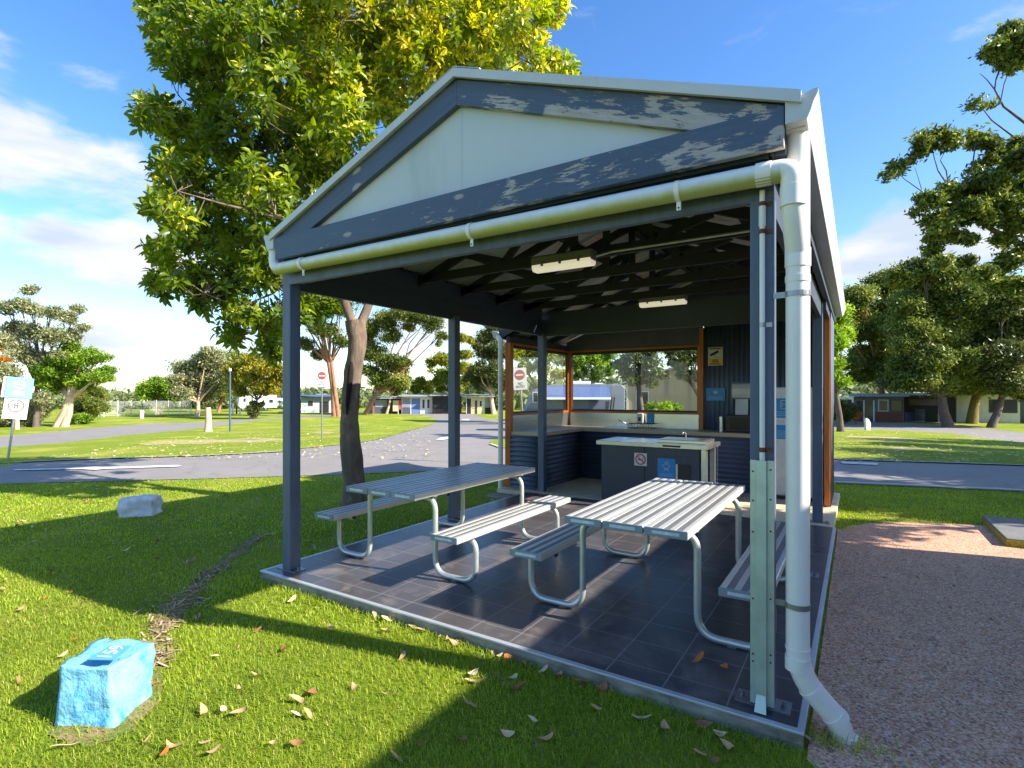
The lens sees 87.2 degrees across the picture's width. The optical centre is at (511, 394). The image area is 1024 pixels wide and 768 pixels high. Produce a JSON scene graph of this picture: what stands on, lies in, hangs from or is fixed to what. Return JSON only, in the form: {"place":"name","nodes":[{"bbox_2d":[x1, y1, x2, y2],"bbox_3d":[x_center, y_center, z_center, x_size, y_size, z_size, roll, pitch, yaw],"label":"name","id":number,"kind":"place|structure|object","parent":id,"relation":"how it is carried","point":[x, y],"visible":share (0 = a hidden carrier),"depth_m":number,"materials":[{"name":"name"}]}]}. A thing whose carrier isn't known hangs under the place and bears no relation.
{"place":"outdoors","nodes":[
{"label":"outdoors","id":0,"kind":"place"},
{"bbox_2d":[118,529,272,668],"bbox_3d":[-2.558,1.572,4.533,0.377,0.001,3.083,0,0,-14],"label":"dirt path","id":1,"kind":"structure","parent":0,"point":[192,600],"depth_m":4.04,"materials":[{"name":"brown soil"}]},
{"bbox_2d":[0,414,436,462],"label":"grass island","id":2,"kind":"structure","parent":0,"point":[368,426],"depth_m":20.04,"materials":[{"name":"plant"}]},
{"bbox_2d":[1,373,33,459],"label":"speed sign","id":3,"kind":"object","parent":2,"relation":"on","point":[20,389],"visible":1,"depth_m":13.10,"materials":[{"name":"metal"}]},
{"bbox_2d":[17,451,274,461],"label":"kerb","id":4,"kind":"structure","parent":2,"relation":"on","point":[148,456],"depth_m":13.30,"materials":[{"name":"concrete"}]},
{"bbox_2d":[204,407,212,431],"bbox_3d":[-17.597,1.484,31.137,0.463,1.434,0.474,0,0,33],"label":"bollard","id":5,"kind":"object","parent":2,"relation":"on","point":[208,422],"visible":0.9,"depth_m":31.00,"materials":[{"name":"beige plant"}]},
{"bbox_2d":[137,438,281,444],"bbox_3d":[-10.418,1.642,18.560,5.039,0.113,3.006,0,0,-16],"label":"bare patch","id":6,"kind":"object","parent":2,"relation":"on","point":[247,440],"visible":0.95,"depth_m":18.60,"materials":[{"name":"soil"}]},
{"bbox_2d":[229,368,231,430],"bbox_3d":[-16.175,0.349,30.838,0.320,3.662,0.320,0,0,33],"label":"lamp post","id":7,"kind":"object","parent":2,"relation":"on","point":[230,369],"visible":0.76,"depth_m":30.79,"materials":[{"name":"metal"}]},
{"bbox_2d":[316,370,326,440],"bbox_3d":[-6.434,0.404,18.195,0.346,2.410,0.060,0,0,-12],"label":"road sign","id":8,"kind":"object","parent":2,"relation":"on","point":[321,378],"visible":0.99,"depth_m":18.18,"materials":[{"name":"metal"}]},
{"bbox_2d":[49,421,1023,461],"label":"leaf litter","id":9,"kind":"object","parent":2,"relation":"on","point":[428,449],"visible":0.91,"depth_m":14.51,"materials":[{"name":"plant"}]},
{"bbox_2d":[300,395,330,412],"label":"amenities block","id":10,"kind":"structure","parent":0,"point":[310,403],"depth_m":69.93,"materials":[{"name":"paint"}]},
{"bbox_2d":[0,402,1023,767],"bbox_3d":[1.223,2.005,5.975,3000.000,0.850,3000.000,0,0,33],"label":"ground","id":11,"kind":"structure","parent":0,"point":[150,416],"depth_m":3.27,"materials":[{"name":"plant"}]},
{"bbox_2d":[0,346,13,390],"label":"orange shrub","id":12,"kind":"object","parent":11,"relation":"on","point":[6,360],"visible":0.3,"depth_m":46.91,"materials":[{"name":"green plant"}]},
{"bbox_2d":[0,389,56,426],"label":"undergrowth bush","id":13,"kind":"object","parent":11,"relation":"on","point":[41,399],"visible":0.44,"depth_m":39.29,"materials":[{"name":"green plant"}]},
{"bbox_2d":[0,283,93,427],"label":"banksia tree","id":14,"kind":"object","parent":11,"relation":"on","point":[13,330],"visible":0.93,"depth_m":38.95,"materials":[{"name":"green plant"}]},
{"bbox_2d":[25,341,119,426],"bbox_3d":[-32.907,-0.779,39.629,6.792,6.618,3.915,0,0,-2],"label":"broadleaf tree","id":15,"kind":"object","parent":11,"relation":"on","point":[81,377],"visible":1,"depth_m":39.47,"materials":[{"name":"green plant"}]},
{"bbox_2d":[70,410,94,424],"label":"shrub","id":16,"kind":"object","parent":11,"relation":"on","point":[81,418],"visible":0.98,"depth_m":43.02,"materials":[{"name":"green plant"}]},
{"bbox_2d":[73,385,115,422],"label":"undergrowth bush","id":17,"kind":"object","parent":11,"relation":"on","point":[92,402],"visible":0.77,"depth_m":44.54,"materials":[{"name":"green plant"}]},
{"bbox_2d":[45,667,162,746],"bbox_3d":[-1.952,1.573,2.796,0.402,0.001,0.796,0,0,4],"label":"dirt patch","id":18,"kind":"object","parent":11,"relation":"on","point":[85,740],"visible":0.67,"depth_m":2.52,"materials":[{"name":"brown soil"}]},
{"bbox_2d":[54,638,155,727],"bbox_3d":[-2.063,1.451,2.745,0.380,0.356,0.443,0,0,-3],"label":"painted rock","id":19,"kind":"object","parent":11,"relation":"on","point":[105,681],"visible":0.96,"depth_m":2.59,"materials":[{"name":"stone"}]},
{"bbox_2d":[117,494,162,517],"bbox_3d":[-4.867,1.481,7.036,0.426,0.317,0.353,0,0,-11],"label":"grey rock","id":20,"kind":"object","parent":11,"relation":"on","point":[143,505],"visible":0.84,"depth_m":6.92,"materials":[{"name":"stone"}]},
{"bbox_2d":[103,400,191,416],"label":"chain link fence","id":21,"kind":"object","parent":11,"relation":"on","point":[156,407],"visible":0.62,"depth_m":62.32,"materials":[{"name":"grey"}]},
{"bbox_2d":[129,374,180,413],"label":"round tree","id":22,"kind":"object","parent":11,"relation":"on","point":[152,389],"visible":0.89,"depth_m":63.33,"materials":[{"name":"green plant"}]},
{"bbox_2d":[162,345,234,416],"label":"grey tree","id":23,"kind":"object","parent":11,"relation":"on","point":[199,372],"visible":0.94,"depth_m":56.64,"materials":[{"name":"green plant"}]},
{"bbox_2d":[200,702,207,714],"bbox_3d":[-1.512,1.544,2.637,0.035,0.025,0.085,1,7,-39],"label":"fallen leaf","id":24,"kind":"object","parent":11,"relation":"on","point":[203,709],"visible":1,"depth_m":2.64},
{"bbox_2d":[212,349,245,411],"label":"grey tree","id":25,"kind":"object","parent":11,"relation":"on","point":[233,354],"visible":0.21,"depth_m":71.74,"materials":[{"name":"green plant"}]},
{"bbox_2d":[228,396,250,411],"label":"caravan","id":26,"kind":"object","parent":11,"relation":"on","point":[242,402],"visible":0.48,"depth_m":74.95,"materials":[{"name":"white metal"}]},
{"bbox_2d":[218,350,282,418],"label":"broadleaf tree","id":27,"kind":"object","parent":11,"relation":"on","point":[251,372],"visible":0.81,"depth_m":51.62,"materials":[{"name":"yellow plant"}]},
{"bbox_2d":[243,399,265,418],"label":"shrub","id":28,"kind":"object","parent":11,"relation":"on","point":[252,408],"visible":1,"depth_m":52.03,"materials":[{"name":"green plant"}]},
{"bbox_2d":[252,395,276,410],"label":"caravan","id":29,"kind":"object","parent":11,"relation":"on","point":[270,401],"visible":0.52,"depth_m":78.30,"materials":[{"name":"white metal"}]},
{"bbox_2d":[289,694,304,703],"bbox_3d":[-1.080,1.548,2.731,0.110,0.032,0.035,11,23,27],"label":"fallen leaf","id":30,"kind":"object","parent":11,"relation":"on","point":[299,698],"visible":1,"depth_m":2.74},
{"bbox_2d":[300,301,363,416],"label":"gum tree","id":31,"kind":"object","parent":11,"relation":"on","point":[329,330],"visible":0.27,"depth_m":57.18,"materials":[{"name":"green plant"}]},
{"bbox_2d":[122,0,582,505],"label":"broadleaf tree","id":32,"kind":"object","parent":11,"relation":"on","point":[225,62],"visible":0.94,"depth_m":7.21,"materials":[{"name":"green plant"}]},
{"bbox_2d":[369,396,402,413],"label":"holiday cabin","id":33,"kind":"object","parent":11,"relation":"on","point":[380,404],"visible":0.81,"depth_m":65.88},
{"bbox_2d":[373,376,413,413],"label":"gum tree","id":34,"kind":"object","parent":11,"relation":"on","point":[394,392],"visible":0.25,"depth_m":65.55,"materials":[{"name":"green plant"}]},
{"bbox_2d":[344,308,447,414],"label":"gum tree","id":35,"kind":"object","parent":11,"relation":"on","point":[387,363],"visible":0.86,"depth_m":62.06,"materials":[{"name":"green plant"}]},
{"bbox_2d":[393,400,400,410],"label":"notice board","id":36,"kind":"object","parent":11,"relation":"on","point":[396,405],"visible":0.83,"depth_m":65.64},
{"bbox_2d":[399,394,431,413],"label":"holiday cabin","id":37,"kind":"object","parent":11,"relation":"on","point":[416,403],"visible":0.94,"depth_m":65.98,"materials":[{"name":"paint"}]},
{"bbox_2d":[410,376,434,393],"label":"round bush","id":38,"kind":"object","parent":11,"relation":"on","point":[421,383],"visible":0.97,"depth_m":73.54,"materials":[{"name":"green plant"}]},
{"bbox_2d":[429,394,464,413],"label":"holiday cabin","id":39,"kind":"object","parent":11,"relation":"on","point":[439,403],"visible":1,"depth_m":65.89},
{"bbox_2d":[423,331,474,392],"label":"umbrella tree","id":40,"kind":"object","parent":11,"relation":"on","point":[441,377],"visible":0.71,"depth_m":71.61,"materials":[{"name":"green plant"}]},
{"bbox_2d":[0,374,917,409],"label":"scrub","id":41,"kind":"object","parent":11,"relation":"on","point":[123,398],"visible":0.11,"depth_m":88.39,"materials":[{"name":"green plant"}]},
{"bbox_2d":[463,395,494,413],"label":"holiday cabin","id":42,"kind":"object","parent":11,"relation":"on","point":[477,404],"visible":0.92,"depth_m":65.98,"materials":[{"name":"paint"}]},
{"bbox_2d":[460,326,513,413],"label":"gum tree","id":43,"kind":"object","parent":11,"relation":"on","point":[479,375],"visible":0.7,"depth_m":65.45,"materials":[{"name":"green plant"}]},
{"bbox_2d":[501,729,514,736],"bbox_3d":[-0.021,1.552,2.463,0.067,0.017,0.038,3,15,14],"label":"fallen leaf","id":44,"kind":"object","parent":11,"relation":"on","point":[507,733],"visible":1,"depth_m":2.47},
{"bbox_2d":[513,349,564,388],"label":"gum tree","id":45,"kind":"object","parent":11,"relation":"on","point":[519,355],"visible":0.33,"depth_m":43.63,"materials":[{"name":"green plant"}]},
{"bbox_2d":[260,66,858,749],"bbox_3d":[1.321,-0.207,6.570,4.889,3.735,7.174,0,0,33],"label":"picnic shelter","id":46,"kind":"object","parent":11,"relation":"on","point":[454,196],"visible":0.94,"depth_m":3.52,"materials":[{"name":"metal"}]},
{"bbox_2d":[314,462,570,582],"bbox_3d":[-0.590,1.144,5.213,1.644,0.710,1.889,0,0,33],"label":"picnic table","id":47,"kind":"object","parent":46,"relation":"on","point":[430,486],"visible":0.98,"depth_m":4.84,"materials":[{"name":"metal"}]},
{"bbox_2d":[531,248,596,273],"bbox_3d":[0.434,-1.127,4.576,0.575,0.125,0.126,0,0,33],"label":"strip light","id":48,"kind":"object","parent":46,"relation":"attached to","point":[567,260],"visible":1,"depth_m":4.52,"materials":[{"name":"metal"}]},
{"bbox_2d":[510,478,785,650],"bbox_3d":[1.181,1.144,4.079,1.644,0.710,1.889,0,0,33],"label":"picnic table","id":49,"kind":"object","parent":46,"relation":"on","point":[686,510],"visible":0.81,"depth_m":3.70,"materials":[{"name":"metal"}]},
{"bbox_2d":[639,295,687,307],"bbox_3d":[1.917,-1.188,6.840,0.603,0.125,0.126,0,0,33],"label":"strip light","id":50,"kind":"object","parent":46,"relation":"attached to","point":[665,301],"visible":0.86,"depth_m":6.78,"materials":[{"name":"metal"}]},
{"bbox_2d":[558,354,619,383],"bbox_3d":[5.764,-0.825,40.312,5.510,6.448,3.199,0,0,-18],"label":"gum tree","id":51,"kind":"object","parent":11,"relation":"on","point":[601,369],"visible":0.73,"depth_m":39.69,"materials":[{"name":"green plant"}]},
{"bbox_2d":[598,681,607,690],"bbox_3d":[0.478,1.549,2.839,0.045,0.021,0.079,18,25,41],"label":"fallen leaf","id":52,"kind":"object","parent":11,"relation":"on","point":[603,685],"visible":1,"depth_m":2.85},
{"bbox_2d":[609,352,671,409],"bbox_3d":[6.444,-0.596,27.144,2.875,5.020,2.326,0,0,-12],"label":"gum tree","id":53,"kind":"object","parent":11,"relation":"on","point":[633,369],"visible":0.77,"depth_m":26.82,"materials":[{"name":"green plant"}]},
{"bbox_2d":[483,250,839,526],"bbox_3d":[2.261,-0.177,8.363,4.790,3.674,3.140,0,0,33],"label":"camp kitchen","id":54,"kind":"object","parent":11,"relation":"on","point":[733,340],"visible":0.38,"depth_m":8.77,"materials":[{"name":"metal"}]},
{"bbox_2d":[513,343,568,415],"bbox_3d":[0.530,-0.242,9.591,0.060,1.185,2.020,0,0,33],"label":"window","id":55,"kind":"structure","parent":54,"relation":"in","point":[515,345],"depth_m":10.00,"materials":[{"name":"brown wood"}]},
{"bbox_2d":[511,412,749,492],"bbox_3d":[2.121,0.925,8.548,3.765,1.150,2.100,0,0,33],"label":"kitchen counter","id":56,"kind":"object","parent":54,"relation":"on","point":[564,452],"visible":0.61,"depth_m":9.19,"materials":[{"name":"grey metal"}]},
{"bbox_2d":[637,413,643,423],"bbox_3d":[2.295,0.438,9.612,0.120,0.195,0.087,0,0,33],"label":"soap dispenser","id":57,"kind":"object","parent":56,"relation":"attached to","point":[640,418],"visible":0.97,"depth_m":9.57,"materials":[{"name":"beige plastic"}]},
{"bbox_2d":[628,423,657,428],"bbox_3d":[2.293,0.553,9.416,0.438,0.084,0.258,0,0,33],"label":"dish rack","id":58,"kind":"object","parent":56,"relation":"on","point":[651,427],"visible":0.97,"depth_m":9.37,"materials":[{"name":"grey metal"}]},
{"bbox_2d":[719,414,749,431],"bbox_3d":[3.670,0.465,8.560,0.670,0.270,0.327,0,0,33],"label":"bench oven","id":59,"kind":"object","parent":56,"relation":"on","point":[737,423],"visible":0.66,"depth_m":8.46,"materials":[{"name":"black metal"}]},
{"bbox_2d":[571,345,698,414],"bbox_3d":[2.167,-0.242,9.783,2.420,1.185,0.060,0,0,33],"label":"window","id":60,"kind":"structure","parent":54,"relation":"in","point":[688,347],"depth_m":9.69,"materials":[{"name":"brown wood"}]},
{"bbox_2d":[596,432,719,498],"bbox_3d":[2.077,1.018,7.557,1.590,0.963,0.775,0,0,33],"label":"barbecue","id":61,"kind":"object","parent":54,"relation":"on","point":[695,459],"visible":0.78,"depth_m":7.37,"materials":[{"name":"silver metal"}]},
{"bbox_2d":[634,453,646,465],"bbox_3d":[1.767,0.897,7.390,0.180,0.175,0.007,0,0,33],"label":"no smoking sign","id":62,"kind":"object","parent":61,"relation":"attached to","point":[640,459],"visible":1,"depth_m":7.39,"materials":[{"name":"plastic"}]},
{"bbox_2d":[658,458,674,478],"bbox_3d":[2.066,0.996,7.197,0.236,0.264,0.009,0,0,33],"label":"barbecue sign","id":63,"kind":"object","parent":61,"relation":"attached to","point":[666,468],"visible":1,"depth_m":7.20,"materials":[{"name":"metal"}]},
{"bbox_2d":[708,347,722,365],"bbox_3d":[3.400,-0.632,8.988,0.235,0.305,0.010,0,0,33],"label":"camera sign","id":64,"kind":"object","parent":54,"relation":"attached to","point":[715,355],"visible":1,"depth_m":8.99,"materials":[{"name":"metal"}]},
{"bbox_2d":[706,388,724,400],"bbox_3d":[3.403,0.005,8.988,0.300,0.210,0.006,0,0,33],"label":"wall sign","id":65,"kind":"object","parent":54,"relation":"attached to","point":[715,394],"visible":1,"depth_m":8.99,"materials":[{"name":"plastic"}]},
{"bbox_2d":[732,382,749,414],"bbox_3d":[3.713,0.090,8.675,0.280,0.560,0.200,0,0,33],"label":"towel dispenser","id":66,"kind":"object","parent":54,"relation":"attached to","point":[741,393],"visible":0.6,"depth_m":8.63,"materials":[{"name":"plastic"}]},
{"bbox_2d":[776,387,823,501],"bbox_3d":[4.158,0.700,7.812,0.640,1.600,0.660,0,0,33],"label":"fridge","id":67,"kind":"object","parent":54,"relation":"on","point":[780,464],"visible":0.07,"depth_m":7.66,"materials":[{"name":"metal"}]},
{"bbox_2d":[776,398,785,417],"bbox_3d":[3.861,0.200,7.645,0.240,0.280,0.010,0,0,33],"label":"fridge sticker","id":68,"kind":"object","parent":67,"relation":"attached to","point":[780,407],"visible":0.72,"depth_m":7.66,"materials":[{"name":"paper"}]},
{"bbox_2d":[776,425,785,438],"bbox_3d":[3.862,0.540,7.647,0.240,0.200,0.006,0,0,33],"label":"fridge notice","id":69,"kind":"object","parent":67,"relation":"attached to","point":[780,431],"visible":0.59,"depth_m":7.66,"materials":[{"name":"paper"}]},
{"bbox_2d":[643,400,683,410],"bbox_3d":[7.442,1.063,25.985,2.034,1.644,1.502,0,0,-7],"label":"shrub","id":70,"kind":"object","parent":11,"relation":"on","point":[666,405],"visible":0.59,"depth_m":25.88,"materials":[{"name":"green plant"}]},
{"bbox_2d":[664,350,696,395],"bbox_3d":[9.614,-0.487,28.708,3.351,5.058,2.768,0,0,-33],"label":"gum tree","id":71,"kind":"object","parent":11,"relation":"on","point":[680,362],"visible":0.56,"depth_m":28.41,"materials":[{"name":"green plant"}]},
{"bbox_2d":[694,720,711,727],"bbox_3d":[0.897,1.547,2.528,0.081,0.020,0.043,0,0,2],"label":"fallen leaf","id":72,"kind":"object","parent":11,"relation":"on","point":[700,722],"visible":1,"depth_m":2.53,"materials":[{"name":"plant"}]},
{"bbox_2d":[720,738,733,748],"bbox_3d":[0.955,1.542,2.375,0.032,0.024,0.084,0,0,-14],"label":"fallen leaf","id":73,"kind":"object","parent":11,"relation":"on","point":[728,744],"visible":1,"depth_m":2.38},
{"bbox_2d":[839,396,853,402],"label":"caravan","id":74,"kind":"object","parent":11,"relation":"on","point":[851,399],"visible":0.06,"depth_m":55.89,"materials":[{"name":"white metal"}]},
{"bbox_2d":[834,300,859,431],"bbox_3d":[17.788,-1.743,30.052,2.872,7.939,3.987,0,0,33],"label":"gum tree","id":75,"kind":"object","parent":11,"relation":"on","point":[843,333],"visible":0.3,"depth_m":29.63,"materials":[{"name":"green plant"}]},
{"bbox_2d":[834,398,861,423],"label":"hedge","id":76,"kind":"object","parent":11,"relation":"on","point":[850,410],"visible":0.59,"depth_m":43.25,"materials":[{"name":"green plant"}]},
{"bbox_2d":[838,264,904,392],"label":"gum tree","id":77,"kind":"object","parent":11,"relation":"on","point":[866,362],"visible":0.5,"depth_m":48.69,"materials":[{"name":"green plant"}]},
{"bbox_2d":[849,393,909,422],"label":"holiday cabin","id":78,"kind":"object","parent":11,"relation":"on","point":[880,407],"visible":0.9,"depth_m":46.91,"materials":[{"name":"brick"}]},
{"bbox_2d":[856,401,862,421],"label":"door","id":79,"kind":"structure","parent":78,"relation":"in","point":[860,406],"depth_m":47.71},
{"bbox_2d":[865,401,872,421],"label":"door","id":80,"kind":"structure","parent":78,"relation":"in","point":[868,404],"depth_m":47.33,"materials":[{"name":"grey"}]},
{"bbox_2d":[878,400,887,410],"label":"window","id":81,"kind":"structure","parent":78,"relation":"in","point":[882,404],"depth_m":46.77,"materials":[{"name":"glass"}]},
{"bbox_2d":[890,400,902,411],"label":"window","id":82,"kind":"structure","parent":78,"relation":"in","point":[895,405],"depth_m":46.23,"materials":[{"name":"glass"}]},
{"bbox_2d":[806,522,1023,767],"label":"gravel","id":83,"kind":"structure","parent":11,"relation":"on","point":[995,700],"depth_m":3.34,"materials":[{"name":"gravel"}]},
{"bbox_2d":[806,522,934,767],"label":"weeds","id":84,"kind":"object","parent":83,"relation":"on","point":[833,737],"visible":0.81,"depth_m":2.40,"materials":[{"name":"green plant"}]},
{"bbox_2d":[982,516,1023,547],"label":"concrete slab","id":85,"kind":"structure","parent":83,"relation":"on","point":[1008,532],"depth_m":5.96,"materials":[{"name":"concrete"}]},
{"bbox_2d":[888,392,955,422],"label":"holiday cabin","id":86,"kind":"object","parent":11,"relation":"on","point":[923,407],"visible":0.61,"depth_m":46.98,"materials":[{"name":"brick"}]},
{"bbox_2d":[864,254,995,426],"bbox_3d":[31.569,-4.002,39.909,9.692,13.064,6.932,0,0,-33],"label":"gum tree","id":87,"kind":"object","parent":11,"relation":"on","point":[931,308],"visible":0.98,"depth_m":38.60,"materials":[{"name":"green plant"}]},
{"bbox_2d":[875,17,1023,298],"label":"gum tree","id":88,"kind":"object","parent":11,"relation":"on","point":[984,197],"visible":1,"depth_m":14.75,"materials":[{"name":"green plant"}]},
{"bbox_2d":[948,265,1009,423],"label":"gum tree","id":89,"kind":"object","parent":11,"relation":"on","point":[972,416],"visible":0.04,"depth_m":44.18,"materials":[{"name":"green plant"}]},
{"bbox_2d":[956,393,1019,423],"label":"holiday cabin","id":90,"kind":"object","parent":11,"relation":"on","point":[1010,412],"visible":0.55,"depth_m":45.61,"materials":[{"name":"paint"}]},
{"bbox_2d":[989,399,1017,412],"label":"window","id":91,"kind":"structure","parent":90,"relation":"in","point":[1010,406],"depth_m":44.80,"materials":[{"name":"glass"}]},
{"bbox_2d":[964,269,1023,427],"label":"gum tree","id":92,"kind":"object","parent":11,"relation":"on","point":[1002,375],"visible":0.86,"depth_m":37.81,"materials":[{"name":"green plant"}]},
{"bbox_2d":[1020,398,1023,422],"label":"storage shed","id":93,"kind":"structure","parent":11,"relation":"on","point":[1022,411],"depth_m":45.63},
{"bbox_2d":[1020,401,1023,422],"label":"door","id":94,"kind":"structure","parent":93,"relation":"in","point":[1021,402],"depth_m":45.63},
{"bbox_2d":[0,413,1023,490],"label":"road","id":95,"kind":"structure","parent":0,"point":[478,434],"depth_m":12.33,"materials":[{"name":"asphalt"}]},
{"bbox_2d":[14,465,181,469],"bbox_3d":[-8.714,1.554,11.253,3.210,0.007,0.573,0,0,-10],"label":"road marking","id":96,"kind":"object","parent":95,"relation":"on","point":[93,468],"visible":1,"depth_m":11.36,"materials":[{"name":"paint"}]},
{"bbox_2d":[513,367,526,410],"bbox_3d":[0.232,0.503,11.816,0.299,2.160,0.060,-4,0,1],"label":"road sign","id":97,"kind":"object","parent":95,"relation":"on","point":[519,379],"visible":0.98,"depth_m":11.79,"materials":[{"name":"metal"}]},
{"bbox_2d":[503,381,624,420],"bbox_3d":[2.300,0.554,25.906,5.898,2.339,2.760,0,0,-1],"label":"caravan","id":98,"kind":"object","parent":95,"relation":"on","point":[587,395],"visible":0.48,"depth_m":24.94,"materials":[{"name":"white metal"}]},
{"bbox_2d":[532,392,537,402],"bbox_3d":[1.092,0.150,24.952,0.282,0.519,0.050,0,0,-1],"label":"window","id":99,"kind":"structure","parent":98,"relation":"in","point":[534,394],"depth_m":24.93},
{"bbox_2d":[842,462,877,464],"bbox_3d":[7.833,1.550,12.061,0.783,0.001,0.418,0,0,20],"label":"road marking","id":100,"kind":"object","parent":95,"relation":"on","point":[867,463],"visible":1,"depth_m":12.01,"materials":[{"name":"paint"}]},
{"bbox_2d":[834,481,1023,489],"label":"kerb","id":101,"kind":"structure","parent":95,"relation":"on","point":[929,485],"depth_m":9.05,"materials":[{"name":"concrete"}]},
{"bbox_2d":[0,0,1023,392],"label":"sky","id":102,"kind":"structure","parent":0,"point":[72,174],"materials":[{"name":"blue"}]},
{"bbox_2d":[620,367,696,410],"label":"timber house","id":103,"kind":"structure","parent":0,"point":[673,388],"depth_m":33.08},
{"bbox_2d":[636,391,648,409],"bbox_3d":[8.096,0.531,33.394,0.798,1.436,0.041,0,0,13],"label":"window","id":104,"kind":"structure","parent":103,"relation":"in","point":[645,394],"depth_m":33.34,"materials":[{"name":"glass"}]},
{"bbox_2d":[490,429,1023,464],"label":"grass island","id":105,"kind":"structure","parent":0,"point":[965,442],"depth_m":16.05,"materials":[{"name":"plant"}]},
{"bbox_2d":[864,418,870,429],"bbox_3d":[22.652,1.922,34.264,0.367,0.814,0.160,0,0,0],"label":"marker stone","id":106,"kind":"object","parent":105,"relation":"on","point":[867,424],"visible":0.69,"depth_m":34.18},
{"bbox_2d":[843,436,917,440],"bbox_3d":[14.477,1.730,21.230,4.500,0.152,2.541,0,0,-44],"label":"bare patch","id":107,"kind":"object","parent":105,"relation":"on","point":[884,438],"visible":0.94,"depth_m":20.90,"materials":[{"name":"soil"}]},
{"bbox_2d":[892,447,923,450],"bbox_3d":[11.110,1.562,15.373,1.160,0.018,1.346,0,0,33],"label":"bare patch","id":108,"kind":"object","parent":105,"relation":"on","point":[906,448],"visible":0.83,"depth_m":15.17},
{"bbox_2d":[853,459,1023,464],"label":"kerb","id":109,"kind":"structure","parent":105,"relation":"on","point":[932,461],"depth_m":12.09,"materials":[{"name":"concrete"}]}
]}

